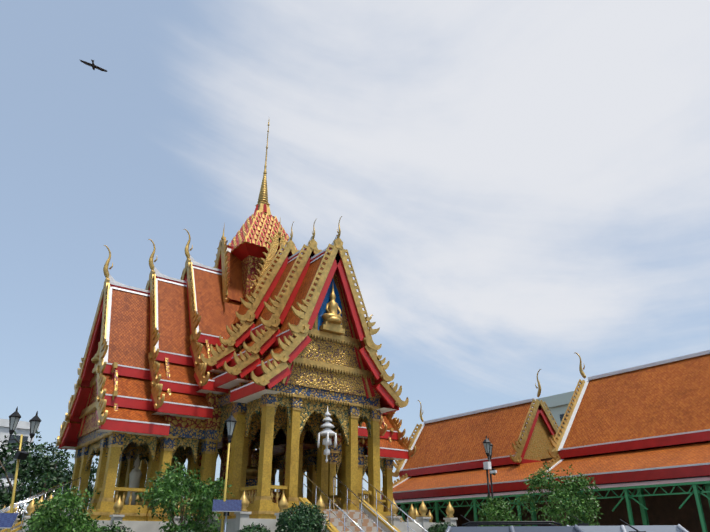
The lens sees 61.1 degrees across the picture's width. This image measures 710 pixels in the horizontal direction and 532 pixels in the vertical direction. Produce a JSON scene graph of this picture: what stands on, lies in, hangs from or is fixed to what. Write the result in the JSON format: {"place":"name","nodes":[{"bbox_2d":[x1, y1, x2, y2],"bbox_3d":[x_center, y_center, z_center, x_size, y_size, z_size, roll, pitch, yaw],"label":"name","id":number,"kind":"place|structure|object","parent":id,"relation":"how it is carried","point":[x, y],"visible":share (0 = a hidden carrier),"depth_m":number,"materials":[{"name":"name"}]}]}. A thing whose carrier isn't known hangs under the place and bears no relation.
{"place":"outdoors","nodes":[
{"label":"outdoors","id":0,"kind":"place"},
{"bbox_2d":[0,419,39,501],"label":"building","id":1,"kind":"structure","parent":0,"point":[23,427],"depth_m":83.82,"materials":[{"name":"grey"}]},
{"bbox_2d":[79,59,106,71],"bbox_3d":[-14.287,-11.000,32.905,1.427,0.422,0.818,17,-30,-33],"label":"flying bird","id":2,"kind":"object","parent":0,"point":[93,65],"visible":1,"depth_m":32.95},
{"bbox_2d":[0,0,709,512],"label":"sky","id":3,"kind":"structure","parent":0,"point":[518,188],"materials":[{"name":"blue"}]},
{"bbox_2d":[538,390,577,431],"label":"pale green building","id":4,"kind":"structure","parent":0,"point":[557,404],"depth_m":54.97,"materials":[{"name":"white"}]},
{"bbox_2d":[620,519,645,531],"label":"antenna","id":5,"kind":"object","parent":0,"point":[632,527],"visible":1,"depth_m":8.36,"materials":[{"name":"black metal"}]},
{"label":"paving around the pavilion","id":6,"kind":"object","parent":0,"visible":0},
{"bbox_2d":[7,406,40,531],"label":"street lamp","id":7,"kind":"object","parent":6,"relation":"on","point":[14,419],"visible":1,"depth_m":22.31,"materials":[{"name":"yellow metal"}]},
{"bbox_2d":[0,513,18,527],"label":"solar panel","id":8,"kind":"object","parent":7,"relation":"attached to","point":[7,520],"visible":1,"depth_m":17.48,"materials":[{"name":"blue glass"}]},
{"bbox_2d":[0,431,97,521],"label":"tree","id":9,"kind":"object","parent":6,"relation":"on","point":[31,465],"visible":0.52,"depth_m":35.86,"materials":[{"name":"green plant"}]},
{"bbox_2d":[21,479,122,531],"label":"tree","id":10,"kind":"object","parent":6,"relation":"on","point":[63,522],"visible":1,"depth_m":21.71,"materials":[{"name":"green plant"}]},
{"bbox_2d":[100,525,134,531],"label":"low hedge","id":11,"kind":"object","parent":6,"relation":"on","point":[123,529],"visible":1,"depth_m":20.32,"materials":[{"name":"green plant"}]},
{"bbox_2d":[135,456,234,531],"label":"tree front left of stairs","id":12,"kind":"object","parent":6,"relation":"on","point":[165,492],"visible":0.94,"depth_m":22.69,"materials":[{"name":"green plant"}]},
{"bbox_2d":[176,528,197,531],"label":"bush","id":13,"kind":"object","parent":6,"relation":"on","point":[180,530],"visible":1,"depth_m":19.73,"materials":[{"name":"green plant"}]},
{"bbox_2d":[212,500,241,531],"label":"solar panel","id":14,"kind":"object","parent":6,"relation":"on","point":[226,507],"visible":1,"depth_m":21.23,"materials":[{"name":"blue glass"}]},
{"bbox_2d":[220,412,236,531],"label":"street lamp","id":15,"kind":"object","parent":6,"relation":"on","point":[231,421],"visible":0.98,"depth_m":22.35,"materials":[{"name":"yellow metal"}]},
{"bbox_2d":[238,522,270,531],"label":"low hedge","id":16,"kind":"object","parent":6,"relation":"on","point":[253,528],"visible":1,"depth_m":20.93,"materials":[{"name":"green plant"}]},
{"bbox_2d":[275,502,330,531],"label":"topiary ball shrub by stairs","id":17,"kind":"object","parent":6,"relation":"on","point":[300,520],"visible":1,"depth_m":21.63,"materials":[{"name":"green plant"}]},
{"bbox_2d":[426,521,455,531],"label":"low hedge","id":18,"kind":"object","parent":6,"relation":"on","point":[440,527],"visible":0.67,"depth_m":25.46,"materials":[{"name":"green plant"}]},
{"bbox_2d":[482,436,495,518],"bbox_3d":[6.708,11.459,28.988,0.496,6.382,1.362,-8,-26,17],"label":"twin lamp post","id":19,"kind":"object","parent":6,"relation":"on","point":[487,444],"visible":0.77,"depth_m":29.59,"materials":[{"name":"black metal"}]},
{"bbox_2d":[483,461,496,525],"bbox_3d":[6.451,11.663,27.797,0.270,5.020,0.575,17,-30,-33],"label":"cctv pole","id":20,"kind":"object","parent":6,"relation":"on","point":[487,465],"visible":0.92,"depth_m":28.68,"materials":[{"name":"black metal"}]},
{"bbox_2d":[465,494,530,526],"bbox_3d":[6.481,11.794,26.246,3.161,3.510,2.908,6,-25,-13],"label":"shrub","id":21,"kind":"object","parent":6,"relation":"on","point":[494,509],"visible":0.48,"depth_m":26.48,"materials":[{"name":"green plant"}]},
{"bbox_2d":[510,461,603,525],"bbox_3d":[9.256,11.036,26.285,4.036,4.913,3.706,2,-25,-5],"label":"tree","id":22,"kind":"object","parent":6,"relation":"on","point":[567,488],"visible":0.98,"depth_m":26.38,"materials":[{"name":"green plant"}]},
{"label":"asphalt yard","id":23,"kind":"structure","parent":0,"visible":0},
{"bbox_2d":[0,438,98,515],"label":"tree","id":24,"kind":"object","parent":23,"relation":"on","point":[64,463],"visible":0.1,"depth_m":57.16,"materials":[{"name":"green plant"}]},
{"bbox_2d":[0,251,457,531],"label":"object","id":25,"kind":"structure","parent":23,"relation":"on","point":[329,369],"depth_m":29.06,"materials":[{"name":"gold"}]},
{"bbox_2d":[125,406,336,504],"bbox_3d":[-6.121,9.460,30.265,8.850,5.480,10.948,17,-30,-33],"label":"pavilion hanging mobile and statue","id":26,"kind":"object","parent":25,"relation":"hanging from","point":[135,474],"visible":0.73,"depth_m":30.92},
{"bbox_2d":[59,235,408,458],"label":"pavilion roof tiles","id":27,"kind":"object","parent":25,"relation":"on","point":[128,332],"visible":0.25,"depth_m":31.82,"materials":[{"name":"tile"}]},
{"bbox_2d":[56,216,415,456],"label":"gilt pavilion bargeboards","id":28,"kind":"object","parent":27,"relation":"attached to","point":[275,373],"visible":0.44,"depth_m":30.99,"materials":[{"name":"gold metal"}]},
{"bbox_2d":[228,120,296,297],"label":"spire","id":29,"kind":"structure","parent":27,"relation":"on","point":[249,243],"depth_m":37.90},
{"bbox_2d":[446,515,583,531],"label":"grey suv","id":30,"kind":"object","parent":23,"relation":"on","point":[471,526],"visible":1,"depth_m":10.76,"materials":[{"name":"grey paint"}]},
{"bbox_2d":[381,350,709,531],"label":"temple hall","id":31,"kind":"structure","parent":23,"relation":"on","point":[634,442],"depth_m":34.99,"materials":[{"name":"orange tile"}]},
{"bbox_2d":[567,516,688,531],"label":"car","id":32,"kind":"object","parent":23,"relation":"on","point":[584,527],"visible":0.79,"depth_m":12.66,"materials":[{"name":"grey paint"}]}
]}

